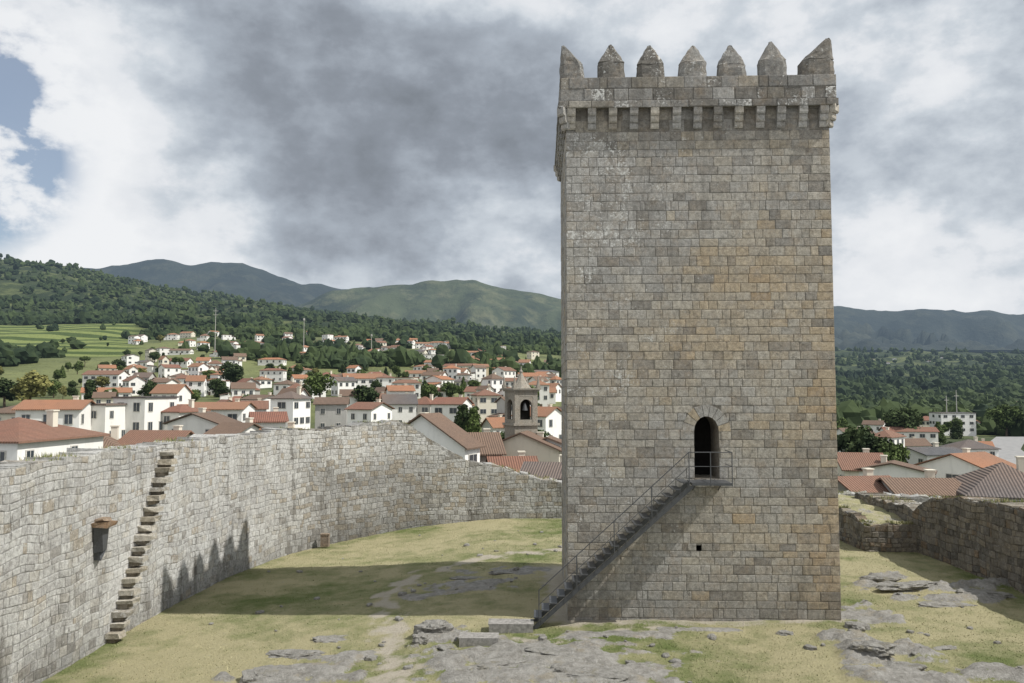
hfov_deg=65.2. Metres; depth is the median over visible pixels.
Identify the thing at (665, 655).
loose stone
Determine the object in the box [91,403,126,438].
apartment block
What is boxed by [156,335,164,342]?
broadleaf tree
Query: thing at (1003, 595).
rock
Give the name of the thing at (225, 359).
house
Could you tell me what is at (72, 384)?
broadleaf tree
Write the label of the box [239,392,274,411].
house
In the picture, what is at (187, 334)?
house
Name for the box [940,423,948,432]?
broadleaf tree
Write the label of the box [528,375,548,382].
house
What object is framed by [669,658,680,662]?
loose stone
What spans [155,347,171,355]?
house
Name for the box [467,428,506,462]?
house
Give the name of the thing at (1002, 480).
house
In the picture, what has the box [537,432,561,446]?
house
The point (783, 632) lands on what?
rock
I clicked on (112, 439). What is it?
house
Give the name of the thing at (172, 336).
house
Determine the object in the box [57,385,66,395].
broadleaf tree
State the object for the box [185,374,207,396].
house
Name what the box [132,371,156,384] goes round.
house
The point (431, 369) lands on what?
house
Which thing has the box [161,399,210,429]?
house
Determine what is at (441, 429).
house
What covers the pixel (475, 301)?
mountain
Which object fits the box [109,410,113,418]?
window
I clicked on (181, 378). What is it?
house
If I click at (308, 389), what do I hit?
broadleaf tree
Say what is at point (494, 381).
house
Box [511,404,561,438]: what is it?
house
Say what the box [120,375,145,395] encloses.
house
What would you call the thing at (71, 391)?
broadleaf tree
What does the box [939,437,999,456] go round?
house
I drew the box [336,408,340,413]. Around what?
window
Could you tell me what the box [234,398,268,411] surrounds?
house
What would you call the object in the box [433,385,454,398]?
house
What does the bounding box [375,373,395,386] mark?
house
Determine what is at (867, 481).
house
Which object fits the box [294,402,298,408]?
window
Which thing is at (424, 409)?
window
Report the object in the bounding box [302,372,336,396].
broadleaf tree
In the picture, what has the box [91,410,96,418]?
window
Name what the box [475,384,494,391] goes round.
house
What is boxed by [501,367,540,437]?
church tower
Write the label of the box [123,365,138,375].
house
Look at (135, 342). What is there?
house
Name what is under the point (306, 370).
house
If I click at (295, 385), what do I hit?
house
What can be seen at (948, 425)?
broadleaf tree
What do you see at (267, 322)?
hillside woodland
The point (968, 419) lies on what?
apartment block
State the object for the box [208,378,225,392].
broadleaf tree
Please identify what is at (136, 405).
window
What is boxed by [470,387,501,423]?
house
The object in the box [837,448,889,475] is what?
house
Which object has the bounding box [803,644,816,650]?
loose stone
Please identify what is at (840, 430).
house
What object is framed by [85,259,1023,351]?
mountain
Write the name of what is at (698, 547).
slit window
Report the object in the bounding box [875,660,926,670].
rock
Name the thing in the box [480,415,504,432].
house
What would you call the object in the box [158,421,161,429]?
window
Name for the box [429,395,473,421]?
house
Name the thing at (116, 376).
house
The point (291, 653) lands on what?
rock
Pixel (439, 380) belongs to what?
house
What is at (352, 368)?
house
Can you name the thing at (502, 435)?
pine tree
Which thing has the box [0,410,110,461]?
house
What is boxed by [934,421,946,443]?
conifer tree
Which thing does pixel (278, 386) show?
house
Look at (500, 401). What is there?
house
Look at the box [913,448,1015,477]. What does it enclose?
house
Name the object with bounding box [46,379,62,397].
broadleaf tree
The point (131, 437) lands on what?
house
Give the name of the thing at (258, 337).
house
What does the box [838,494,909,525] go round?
terrace ground
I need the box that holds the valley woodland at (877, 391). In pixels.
[835,346,1023,436]
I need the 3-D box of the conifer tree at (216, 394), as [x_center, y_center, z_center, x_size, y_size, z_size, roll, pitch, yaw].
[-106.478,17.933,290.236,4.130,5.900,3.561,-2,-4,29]
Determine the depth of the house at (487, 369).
447.36 m
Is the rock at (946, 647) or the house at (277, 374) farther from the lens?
the house at (277, 374)
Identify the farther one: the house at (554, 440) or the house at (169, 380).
the house at (169, 380)
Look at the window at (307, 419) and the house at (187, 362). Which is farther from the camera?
the house at (187, 362)
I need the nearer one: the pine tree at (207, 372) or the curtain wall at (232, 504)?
the curtain wall at (232, 504)
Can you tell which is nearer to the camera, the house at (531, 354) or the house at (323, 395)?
the house at (323, 395)
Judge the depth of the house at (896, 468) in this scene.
89.79 m
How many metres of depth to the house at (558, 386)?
290.03 m
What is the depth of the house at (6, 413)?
123.58 m
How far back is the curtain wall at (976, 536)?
34.51 m
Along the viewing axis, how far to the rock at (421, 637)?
25.18 m
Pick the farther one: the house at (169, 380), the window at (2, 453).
the house at (169, 380)
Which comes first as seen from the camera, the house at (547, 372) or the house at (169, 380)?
the house at (169, 380)
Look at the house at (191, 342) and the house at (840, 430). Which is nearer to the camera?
the house at (840, 430)
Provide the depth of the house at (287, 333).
877.53 m
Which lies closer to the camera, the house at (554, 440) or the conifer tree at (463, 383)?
the house at (554, 440)
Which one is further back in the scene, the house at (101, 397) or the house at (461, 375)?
the house at (461, 375)
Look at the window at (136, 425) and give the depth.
117.20 m
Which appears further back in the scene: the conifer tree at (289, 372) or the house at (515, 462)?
the conifer tree at (289, 372)
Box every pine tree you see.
[79,356,90,366]
[103,388,117,394]
[171,357,184,364]
[202,370,215,377]
[500,431,504,439]
[538,430,551,436]
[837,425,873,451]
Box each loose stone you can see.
[365,655,377,660]
[395,616,403,620]
[398,591,406,595]
[403,664,412,669]
[538,635,546,640]
[550,663,560,668]
[555,667,565,672]
[661,652,669,657]
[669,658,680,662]
[707,633,716,640]
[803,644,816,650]
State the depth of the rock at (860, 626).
26.11 m
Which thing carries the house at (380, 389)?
on the terrain at (96, 349)
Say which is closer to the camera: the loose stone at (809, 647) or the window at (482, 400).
the loose stone at (809, 647)
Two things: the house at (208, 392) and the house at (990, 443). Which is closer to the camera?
the house at (990, 443)
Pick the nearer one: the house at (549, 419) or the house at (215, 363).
the house at (549, 419)
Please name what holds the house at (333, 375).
on the terrain at (96, 349)
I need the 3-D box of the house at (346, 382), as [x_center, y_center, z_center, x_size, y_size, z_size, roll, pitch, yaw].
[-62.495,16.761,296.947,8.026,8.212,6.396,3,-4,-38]
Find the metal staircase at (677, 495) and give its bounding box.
[533,450,732,628]
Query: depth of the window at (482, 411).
204.49 m
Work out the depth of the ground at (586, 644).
26.91 m
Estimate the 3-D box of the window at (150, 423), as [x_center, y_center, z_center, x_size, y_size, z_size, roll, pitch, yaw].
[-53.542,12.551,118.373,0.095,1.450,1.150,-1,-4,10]
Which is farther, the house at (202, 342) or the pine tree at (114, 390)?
the house at (202, 342)
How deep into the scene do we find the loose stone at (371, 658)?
24.26 m
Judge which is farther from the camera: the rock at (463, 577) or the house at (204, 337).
the house at (204, 337)
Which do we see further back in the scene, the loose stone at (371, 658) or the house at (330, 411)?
the house at (330, 411)
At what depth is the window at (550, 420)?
146.77 m
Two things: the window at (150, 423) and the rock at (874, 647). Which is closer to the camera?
the rock at (874, 647)
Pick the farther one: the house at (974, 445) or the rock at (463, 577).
the house at (974, 445)
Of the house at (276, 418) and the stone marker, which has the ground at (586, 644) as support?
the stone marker
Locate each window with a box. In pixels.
[0,450,5,461]
[21,414,30,418]
[25,449,34,456]
[64,414,72,424]
[81,413,83,423]
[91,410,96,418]
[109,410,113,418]
[132,422,139,429]
[133,402,139,411]
[147,421,152,429]
[148,402,152,411]
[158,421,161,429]
[163,415,169,424]
[227,413,237,419]
[277,402,285,408]
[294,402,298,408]
[305,416,309,423]
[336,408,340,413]
[422,407,427,411]
[435,407,441,412]
[449,407,456,413]
[468,453,476,460]
[480,398,485,402]
[480,409,485,413]
[538,419,542,426]
[549,419,552,426]
[696,545,700,550]
[945,473,958,477]
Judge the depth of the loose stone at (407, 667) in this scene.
23.13 m
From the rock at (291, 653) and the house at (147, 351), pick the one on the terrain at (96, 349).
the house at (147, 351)
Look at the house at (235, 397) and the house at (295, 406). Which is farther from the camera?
the house at (235, 397)
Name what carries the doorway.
in the castle keep tower at (697, 308)
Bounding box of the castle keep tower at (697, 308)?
[553,38,840,620]
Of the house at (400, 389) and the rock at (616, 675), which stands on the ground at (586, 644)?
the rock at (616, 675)
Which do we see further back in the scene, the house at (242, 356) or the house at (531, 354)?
the house at (531, 354)
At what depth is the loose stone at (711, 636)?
25.40 m
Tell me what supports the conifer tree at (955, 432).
on the terrain at (96, 349)
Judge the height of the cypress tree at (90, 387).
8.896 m
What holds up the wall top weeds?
on the curtain wall at (232, 504)
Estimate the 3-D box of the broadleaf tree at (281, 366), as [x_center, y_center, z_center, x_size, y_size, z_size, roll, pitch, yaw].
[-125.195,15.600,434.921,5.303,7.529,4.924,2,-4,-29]
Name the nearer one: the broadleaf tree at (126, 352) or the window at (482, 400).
the window at (482, 400)
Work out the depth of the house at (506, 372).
384.85 m
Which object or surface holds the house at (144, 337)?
on the terrain at (96, 349)
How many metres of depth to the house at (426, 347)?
783.23 m
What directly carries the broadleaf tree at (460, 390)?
on the terrain at (96, 349)
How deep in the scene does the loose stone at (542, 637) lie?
25.26 m
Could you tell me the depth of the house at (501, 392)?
279.04 m
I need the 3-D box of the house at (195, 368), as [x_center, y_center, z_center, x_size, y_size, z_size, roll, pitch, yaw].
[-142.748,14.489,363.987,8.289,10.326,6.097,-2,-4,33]
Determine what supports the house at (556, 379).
on the terrain at (96, 349)
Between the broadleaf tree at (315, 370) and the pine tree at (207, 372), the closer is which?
the pine tree at (207, 372)
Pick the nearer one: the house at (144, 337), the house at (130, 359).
the house at (130, 359)
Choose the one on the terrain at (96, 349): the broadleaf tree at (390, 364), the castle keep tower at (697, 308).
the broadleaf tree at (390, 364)
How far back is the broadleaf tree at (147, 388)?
249.33 m
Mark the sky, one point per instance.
(340, 144)
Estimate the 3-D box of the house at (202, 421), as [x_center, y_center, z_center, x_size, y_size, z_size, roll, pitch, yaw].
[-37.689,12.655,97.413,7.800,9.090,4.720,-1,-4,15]
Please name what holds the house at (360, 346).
on the terrain at (96, 349)
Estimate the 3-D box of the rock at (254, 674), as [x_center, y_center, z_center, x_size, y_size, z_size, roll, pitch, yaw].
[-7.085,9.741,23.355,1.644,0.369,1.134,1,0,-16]
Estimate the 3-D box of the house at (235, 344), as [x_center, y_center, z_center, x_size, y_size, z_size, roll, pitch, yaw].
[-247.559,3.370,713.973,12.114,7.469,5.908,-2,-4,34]
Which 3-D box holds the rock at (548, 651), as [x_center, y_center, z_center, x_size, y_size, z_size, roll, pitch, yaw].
[1.390,9.221,23.763,2.299,0.128,0.890,0,-4,18]
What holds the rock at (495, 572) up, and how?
on the ground at (586, 644)
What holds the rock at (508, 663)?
on the ground at (586, 644)
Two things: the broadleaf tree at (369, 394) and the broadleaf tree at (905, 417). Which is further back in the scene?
the broadleaf tree at (905, 417)
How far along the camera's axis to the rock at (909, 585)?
31.10 m
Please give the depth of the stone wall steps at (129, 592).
28.97 m
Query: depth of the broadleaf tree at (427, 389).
248.67 m
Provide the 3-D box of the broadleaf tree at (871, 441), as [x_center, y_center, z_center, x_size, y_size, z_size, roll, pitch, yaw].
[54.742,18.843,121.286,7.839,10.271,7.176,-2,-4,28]
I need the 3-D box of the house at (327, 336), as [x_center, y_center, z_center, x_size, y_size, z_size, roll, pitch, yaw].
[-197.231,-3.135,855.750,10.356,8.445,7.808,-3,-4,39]
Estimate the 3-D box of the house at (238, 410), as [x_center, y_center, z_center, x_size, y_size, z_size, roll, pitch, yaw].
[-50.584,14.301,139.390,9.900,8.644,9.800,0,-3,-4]
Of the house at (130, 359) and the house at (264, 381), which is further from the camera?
the house at (130, 359)
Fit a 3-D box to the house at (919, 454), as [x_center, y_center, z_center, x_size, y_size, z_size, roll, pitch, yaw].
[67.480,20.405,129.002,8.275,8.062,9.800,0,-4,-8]
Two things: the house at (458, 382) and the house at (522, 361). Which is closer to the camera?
the house at (458, 382)
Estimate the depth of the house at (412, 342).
820.37 m
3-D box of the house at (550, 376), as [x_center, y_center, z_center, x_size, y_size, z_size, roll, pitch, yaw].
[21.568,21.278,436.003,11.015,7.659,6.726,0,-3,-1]
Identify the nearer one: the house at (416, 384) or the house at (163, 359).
the house at (416, 384)
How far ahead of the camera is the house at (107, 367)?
383.72 m
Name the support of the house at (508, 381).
on the terrain at (96, 349)
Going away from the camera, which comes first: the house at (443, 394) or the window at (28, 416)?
the window at (28, 416)
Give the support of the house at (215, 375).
on the terrain at (96, 349)
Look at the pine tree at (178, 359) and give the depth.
475.19 m
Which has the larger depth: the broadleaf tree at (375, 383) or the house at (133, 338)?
the house at (133, 338)
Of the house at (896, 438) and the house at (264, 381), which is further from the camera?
the house at (264, 381)
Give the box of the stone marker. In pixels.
[320,533,329,546]
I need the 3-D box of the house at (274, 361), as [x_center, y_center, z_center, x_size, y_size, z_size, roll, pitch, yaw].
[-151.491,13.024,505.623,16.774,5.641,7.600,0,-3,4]
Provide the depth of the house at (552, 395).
278.58 m
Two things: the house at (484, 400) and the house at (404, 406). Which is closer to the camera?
the house at (404, 406)
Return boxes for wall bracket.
[91,517,117,560]
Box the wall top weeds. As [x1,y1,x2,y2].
[19,419,1023,525]
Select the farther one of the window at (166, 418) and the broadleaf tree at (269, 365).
the broadleaf tree at (269, 365)
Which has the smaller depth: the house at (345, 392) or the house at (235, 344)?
the house at (345, 392)
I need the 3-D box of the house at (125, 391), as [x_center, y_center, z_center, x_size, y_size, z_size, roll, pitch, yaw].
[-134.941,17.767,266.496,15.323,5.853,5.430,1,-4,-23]
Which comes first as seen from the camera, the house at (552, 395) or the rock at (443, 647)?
the rock at (443, 647)
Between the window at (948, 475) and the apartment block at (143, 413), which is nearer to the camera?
the window at (948, 475)
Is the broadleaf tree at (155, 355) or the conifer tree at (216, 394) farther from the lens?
the broadleaf tree at (155, 355)
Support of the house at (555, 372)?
on the terrain at (96, 349)
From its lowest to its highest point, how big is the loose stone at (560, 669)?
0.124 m
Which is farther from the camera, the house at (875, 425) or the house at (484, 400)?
the house at (875, 425)
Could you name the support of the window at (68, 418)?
in the house at (75, 412)
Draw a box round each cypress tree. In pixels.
[83,379,97,399]
[454,404,468,430]
[465,406,481,431]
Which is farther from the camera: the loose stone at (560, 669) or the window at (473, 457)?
the window at (473, 457)
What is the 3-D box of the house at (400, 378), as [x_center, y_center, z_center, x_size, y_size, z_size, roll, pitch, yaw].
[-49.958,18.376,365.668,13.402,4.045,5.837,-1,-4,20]
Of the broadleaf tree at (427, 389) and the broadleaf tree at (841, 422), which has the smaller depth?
the broadleaf tree at (427, 389)
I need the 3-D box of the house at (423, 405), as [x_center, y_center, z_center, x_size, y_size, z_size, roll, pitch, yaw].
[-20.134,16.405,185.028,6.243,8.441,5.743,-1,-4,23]
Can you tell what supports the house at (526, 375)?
on the terrain at (96, 349)
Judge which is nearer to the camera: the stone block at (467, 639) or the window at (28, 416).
the stone block at (467, 639)
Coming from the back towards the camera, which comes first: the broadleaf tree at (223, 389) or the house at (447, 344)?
the house at (447, 344)
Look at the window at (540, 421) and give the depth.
146.14 m
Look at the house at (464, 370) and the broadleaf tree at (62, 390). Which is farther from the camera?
the house at (464, 370)
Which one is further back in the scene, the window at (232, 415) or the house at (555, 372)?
the house at (555, 372)
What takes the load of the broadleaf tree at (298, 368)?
on the terrain at (96, 349)
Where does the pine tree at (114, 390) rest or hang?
on the terrain at (96, 349)
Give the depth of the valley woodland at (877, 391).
1352.26 m
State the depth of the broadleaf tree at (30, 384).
227.09 m
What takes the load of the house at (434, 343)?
on the terrain at (96, 349)
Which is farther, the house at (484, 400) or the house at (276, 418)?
the house at (484, 400)
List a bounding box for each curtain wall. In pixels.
[0,420,941,682]
[855,492,1023,593]
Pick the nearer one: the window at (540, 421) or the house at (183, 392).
the window at (540, 421)
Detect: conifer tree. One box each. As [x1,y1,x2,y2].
[61,365,66,377]
[213,384,220,396]
[287,367,293,379]
[460,376,466,389]
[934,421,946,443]
[948,420,963,438]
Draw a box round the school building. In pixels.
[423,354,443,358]
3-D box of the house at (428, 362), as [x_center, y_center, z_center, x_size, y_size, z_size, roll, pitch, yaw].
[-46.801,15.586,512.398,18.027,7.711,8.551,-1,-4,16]
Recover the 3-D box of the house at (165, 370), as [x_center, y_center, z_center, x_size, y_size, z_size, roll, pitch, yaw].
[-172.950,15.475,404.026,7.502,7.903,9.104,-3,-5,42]
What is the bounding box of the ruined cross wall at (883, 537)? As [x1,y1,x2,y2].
[839,508,916,551]
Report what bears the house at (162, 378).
on the terrain at (96, 349)
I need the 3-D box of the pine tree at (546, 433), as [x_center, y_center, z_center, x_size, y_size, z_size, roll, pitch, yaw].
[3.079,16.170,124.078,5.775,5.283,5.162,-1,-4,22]
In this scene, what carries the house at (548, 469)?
on the terrain at (96, 349)
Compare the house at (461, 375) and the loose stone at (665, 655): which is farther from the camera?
the house at (461, 375)
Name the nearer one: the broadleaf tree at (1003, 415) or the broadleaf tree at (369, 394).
the broadleaf tree at (369, 394)
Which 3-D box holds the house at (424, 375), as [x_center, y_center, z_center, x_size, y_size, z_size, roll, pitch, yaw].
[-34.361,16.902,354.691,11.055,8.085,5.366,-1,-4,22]
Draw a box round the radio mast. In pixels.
[214,314,215,357]
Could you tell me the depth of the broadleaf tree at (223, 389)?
272.41 m
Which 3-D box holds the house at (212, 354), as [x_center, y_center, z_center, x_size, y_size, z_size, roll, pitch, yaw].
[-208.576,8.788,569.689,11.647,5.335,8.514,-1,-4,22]
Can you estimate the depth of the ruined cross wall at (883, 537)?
39.00 m
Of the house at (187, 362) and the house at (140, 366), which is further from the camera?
the house at (187, 362)
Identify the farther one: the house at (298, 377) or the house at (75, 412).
the house at (298, 377)
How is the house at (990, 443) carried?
on the terrain at (96, 349)
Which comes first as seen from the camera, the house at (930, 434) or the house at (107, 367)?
the house at (930, 434)
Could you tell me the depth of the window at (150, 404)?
118.44 m
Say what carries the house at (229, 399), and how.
on the terrain at (96, 349)
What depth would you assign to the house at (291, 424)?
83.99 m
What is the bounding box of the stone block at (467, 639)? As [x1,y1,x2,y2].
[459,632,498,647]
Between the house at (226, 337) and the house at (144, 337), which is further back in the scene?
the house at (226, 337)
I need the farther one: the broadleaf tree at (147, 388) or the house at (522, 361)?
the house at (522, 361)
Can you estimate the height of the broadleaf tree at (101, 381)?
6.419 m
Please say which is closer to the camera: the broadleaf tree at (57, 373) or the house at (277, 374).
the broadleaf tree at (57, 373)
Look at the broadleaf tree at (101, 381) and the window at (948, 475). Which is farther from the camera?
the broadleaf tree at (101, 381)
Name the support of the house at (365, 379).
on the terrain at (96, 349)
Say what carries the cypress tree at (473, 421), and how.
on the terrain at (96, 349)
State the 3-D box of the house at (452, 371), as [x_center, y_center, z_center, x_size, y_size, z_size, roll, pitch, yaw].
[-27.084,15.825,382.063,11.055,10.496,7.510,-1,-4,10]
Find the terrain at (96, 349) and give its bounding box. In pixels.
[0,259,1023,450]
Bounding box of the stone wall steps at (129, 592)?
[105,450,180,642]
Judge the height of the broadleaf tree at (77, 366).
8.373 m
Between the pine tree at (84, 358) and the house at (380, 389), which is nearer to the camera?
the house at (380, 389)
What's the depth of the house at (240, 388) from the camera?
254.55 m
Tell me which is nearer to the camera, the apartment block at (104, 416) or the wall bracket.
the wall bracket
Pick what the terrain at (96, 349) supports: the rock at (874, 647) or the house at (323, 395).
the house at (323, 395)
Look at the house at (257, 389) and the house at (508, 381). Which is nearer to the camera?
the house at (257, 389)
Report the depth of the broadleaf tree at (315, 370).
413.97 m
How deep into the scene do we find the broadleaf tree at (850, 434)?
127.88 m
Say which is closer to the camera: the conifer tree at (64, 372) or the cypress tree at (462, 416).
the cypress tree at (462, 416)
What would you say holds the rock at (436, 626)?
on the ground at (586, 644)
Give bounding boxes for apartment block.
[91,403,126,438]
[111,396,178,433]
[928,412,975,435]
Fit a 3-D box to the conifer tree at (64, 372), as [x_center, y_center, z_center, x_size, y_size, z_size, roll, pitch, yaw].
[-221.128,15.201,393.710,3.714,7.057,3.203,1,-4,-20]
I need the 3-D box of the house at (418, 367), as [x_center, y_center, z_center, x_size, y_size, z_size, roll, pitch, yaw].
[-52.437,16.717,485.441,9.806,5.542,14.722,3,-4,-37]
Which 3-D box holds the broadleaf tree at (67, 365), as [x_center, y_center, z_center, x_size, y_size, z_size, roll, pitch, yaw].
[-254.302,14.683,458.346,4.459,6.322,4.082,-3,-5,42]
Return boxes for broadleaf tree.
[0,377,16,406]
[9,370,53,401]
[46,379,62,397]
[52,369,64,379]
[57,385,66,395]
[64,362,71,369]
[66,387,78,395]
[68,380,77,387]
[71,361,83,373]
[94,376,110,386]
[111,359,126,368]
[122,349,130,354]
[136,379,157,395]
[149,351,160,361]
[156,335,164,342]
[191,389,200,401]
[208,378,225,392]
[216,383,230,394]
[218,362,243,381]
[265,363,274,367]
[277,364,286,369]
[293,364,303,373]
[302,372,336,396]
[302,383,312,402]
[312,367,319,373]
[338,364,346,372]
[351,385,379,401]
[370,379,383,387]
[387,361,393,370]
[391,365,400,376]
[402,371,409,376]
[420,383,439,397]
[440,381,457,396]
[456,386,464,394]
[467,380,479,386]
[836,417,847,427]
[846,432,892,452]
[878,441,910,462]
[883,406,924,428]
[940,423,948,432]
[945,417,963,432]
[984,404,1023,436]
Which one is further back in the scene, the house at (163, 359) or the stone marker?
the house at (163, 359)
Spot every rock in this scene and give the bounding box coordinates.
[239,666,289,682]
[266,649,325,658]
[312,635,346,642]
[412,632,431,643]
[413,619,453,633]
[432,643,457,650]
[449,576,480,579]
[462,659,526,670]
[488,570,511,574]
[524,646,576,655]
[568,668,630,681]
[775,630,793,635]
[844,621,870,631]
[849,639,895,655]
[859,574,901,581]
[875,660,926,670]
[876,580,938,590]
[918,601,977,607]
[933,645,956,650]
[956,588,1016,598]
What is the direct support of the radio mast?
on the terrain at (96, 349)
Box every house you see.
[0,405,15,420]
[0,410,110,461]
[11,396,95,429]
[80,386,132,399]
[81,369,129,386]
[92,390,116,402]
[97,364,116,369]
[103,425,121,447]
[117,425,194,445]
[119,354,138,365]
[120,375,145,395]
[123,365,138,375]
[128,335,141,343]
[132,340,140,344]
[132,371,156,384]
[135,365,146,370]
[136,360,157,371]
[138,334,147,341]
[140,377,181,395]
[144,348,157,361]
[149,383,193,403]
[151,377,178,383]
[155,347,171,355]
[157,364,181,377]
[158,356,169,365]
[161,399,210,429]
[163,408,240,433]
[164,333,179,339]
[167,372,186,377]
[168,349,193,354]
[169,358,193,367]
[175,373,188,383]
[180,331,195,337]
[183,339,195,346]
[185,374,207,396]
[187,362,209,374]
[194,399,257,421]
[195,357,211,364]
[197,334,209,340]
[197,341,209,349]
[203,417,263,434]
[206,380,228,395]
[207,360,221,365]
[208,373,229,387]
[209,350,219,356]
[217,397,233,401]
[220,381,255,399]
[221,335,235,339]
[221,356,237,364]
[230,341,239,348]
[232,394,243,400]
[233,353,246,360]
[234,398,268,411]
[237,377,261,394]
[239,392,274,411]
[248,407,288,427]
[253,375,272,387]
[254,334,263,340]
[257,358,286,365]
[259,367,287,381]
[259,422,302,429]
[267,387,313,428]
[272,378,299,395]
[277,386,310,396]
[283,332,292,336]
[287,381,301,387]
[289,373,307,383]
[302,368,311,374]
[302,384,325,397]
[313,394,349,428]
[322,334,332,339]
[323,371,340,389]
[331,376,356,395]
[334,336,348,341]
[339,389,362,405]
[342,373,382,386]
[344,399,394,424]
[347,365,362,372]
[355,344,364,349]
[375,340,386,345]
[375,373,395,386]
[375,387,385,392]
[381,393,417,422]
[385,383,415,393]
[392,378,420,398]
[395,377,418,380]
[405,370,425,378]
[407,340,414,348]
[407,412,485,461]
[413,364,434,369]
[415,342,429,348]
[416,394,433,415]
[417,349,427,353]
[419,345,433,349]
[421,370,447,381]
[421,375,454,389]
[423,360,449,365]
[426,367,438,371]
[427,348,435,353]
[429,341,443,347]
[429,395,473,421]
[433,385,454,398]
[442,342,450,348]
[442,364,460,380]
[443,363,476,371]
[454,376,469,386]
[456,371,478,380]
[461,367,469,373]
[463,387,502,399]
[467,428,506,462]
[470,364,489,375]
[470,365,486,381]
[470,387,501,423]
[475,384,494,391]
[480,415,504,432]
[481,372,507,393]
[486,451,538,472]
[487,396,511,418]
[491,366,517,377]
[498,386,510,395]
[505,378,525,386]
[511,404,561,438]
[516,373,547,378]
[518,359,531,364]
[519,454,561,479]
[527,351,538,359]
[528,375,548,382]
[529,379,549,406]
[534,370,558,376]
[535,371,552,373]
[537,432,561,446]
[547,374,555,382]
[548,382,561,401]
[549,375,561,385]
[549,388,556,403]
[837,426,874,434]
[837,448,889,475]
[838,468,890,492]
[855,455,936,477]
[861,419,885,432]
[874,427,906,446]
[876,469,961,497]
[878,425,939,446]
[905,437,932,446]
[906,442,961,465]
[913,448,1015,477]
[922,416,928,426]
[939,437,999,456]
[952,456,1023,500]
[978,439,994,446]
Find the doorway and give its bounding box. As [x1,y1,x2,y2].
[682,405,730,478]
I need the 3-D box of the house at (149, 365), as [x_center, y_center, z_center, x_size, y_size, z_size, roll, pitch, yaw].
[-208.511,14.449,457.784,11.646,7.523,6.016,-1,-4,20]
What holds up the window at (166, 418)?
in the house at (173, 412)
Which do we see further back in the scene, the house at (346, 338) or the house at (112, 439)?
the house at (346, 338)
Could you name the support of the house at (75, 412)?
on the terrain at (96, 349)
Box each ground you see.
[40,518,1023,682]
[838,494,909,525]
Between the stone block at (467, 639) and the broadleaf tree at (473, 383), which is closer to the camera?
the stone block at (467, 639)
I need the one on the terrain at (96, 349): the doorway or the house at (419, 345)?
the house at (419, 345)
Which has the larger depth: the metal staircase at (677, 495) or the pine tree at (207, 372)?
the pine tree at (207, 372)
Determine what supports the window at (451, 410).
in the house at (446, 407)
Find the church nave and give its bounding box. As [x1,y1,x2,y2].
[502,430,561,461]
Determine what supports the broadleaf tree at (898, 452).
on the terrain at (96, 349)
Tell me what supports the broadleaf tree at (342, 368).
on the terrain at (96, 349)
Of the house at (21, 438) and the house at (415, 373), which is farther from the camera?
the house at (415, 373)
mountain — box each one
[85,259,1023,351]
[297,280,1010,353]
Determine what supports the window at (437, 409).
in the house at (446, 407)
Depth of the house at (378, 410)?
147.07 m
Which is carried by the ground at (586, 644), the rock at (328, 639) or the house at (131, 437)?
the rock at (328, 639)
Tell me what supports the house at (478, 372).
on the terrain at (96, 349)
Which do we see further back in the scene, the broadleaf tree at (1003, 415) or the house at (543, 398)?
the broadleaf tree at (1003, 415)
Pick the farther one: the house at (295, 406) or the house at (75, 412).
the house at (295, 406)
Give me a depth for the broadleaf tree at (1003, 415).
336.21 m
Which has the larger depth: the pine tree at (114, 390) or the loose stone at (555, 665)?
the pine tree at (114, 390)
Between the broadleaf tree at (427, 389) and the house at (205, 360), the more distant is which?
the house at (205, 360)
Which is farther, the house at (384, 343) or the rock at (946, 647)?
the house at (384, 343)
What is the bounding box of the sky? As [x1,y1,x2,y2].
[0,0,1023,314]
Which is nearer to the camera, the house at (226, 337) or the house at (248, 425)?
the house at (248, 425)
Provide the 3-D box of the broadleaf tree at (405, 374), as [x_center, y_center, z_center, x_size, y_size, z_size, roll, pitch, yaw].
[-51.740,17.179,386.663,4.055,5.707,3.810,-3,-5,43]
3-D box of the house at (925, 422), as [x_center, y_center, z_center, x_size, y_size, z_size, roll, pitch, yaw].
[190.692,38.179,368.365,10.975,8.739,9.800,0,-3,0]
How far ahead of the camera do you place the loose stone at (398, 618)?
28.25 m
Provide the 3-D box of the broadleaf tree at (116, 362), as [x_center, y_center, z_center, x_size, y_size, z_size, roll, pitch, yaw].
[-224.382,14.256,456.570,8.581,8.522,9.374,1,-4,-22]
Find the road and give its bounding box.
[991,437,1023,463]
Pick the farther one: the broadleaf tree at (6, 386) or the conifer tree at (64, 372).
the conifer tree at (64, 372)
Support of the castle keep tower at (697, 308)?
on the ground at (586, 644)
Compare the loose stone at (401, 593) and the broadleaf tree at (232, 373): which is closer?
the loose stone at (401, 593)
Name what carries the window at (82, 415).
in the house at (75, 412)
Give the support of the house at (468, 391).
on the terrain at (96, 349)
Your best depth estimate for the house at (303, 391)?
172.01 m
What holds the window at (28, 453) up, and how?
in the house at (21, 438)
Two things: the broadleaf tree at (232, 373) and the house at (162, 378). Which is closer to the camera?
the house at (162, 378)
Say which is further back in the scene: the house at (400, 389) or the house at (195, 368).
the house at (195, 368)
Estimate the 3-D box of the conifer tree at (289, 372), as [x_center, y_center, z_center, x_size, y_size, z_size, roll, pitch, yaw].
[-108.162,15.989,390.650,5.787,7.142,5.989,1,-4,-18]
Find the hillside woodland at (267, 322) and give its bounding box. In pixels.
[0,253,560,376]

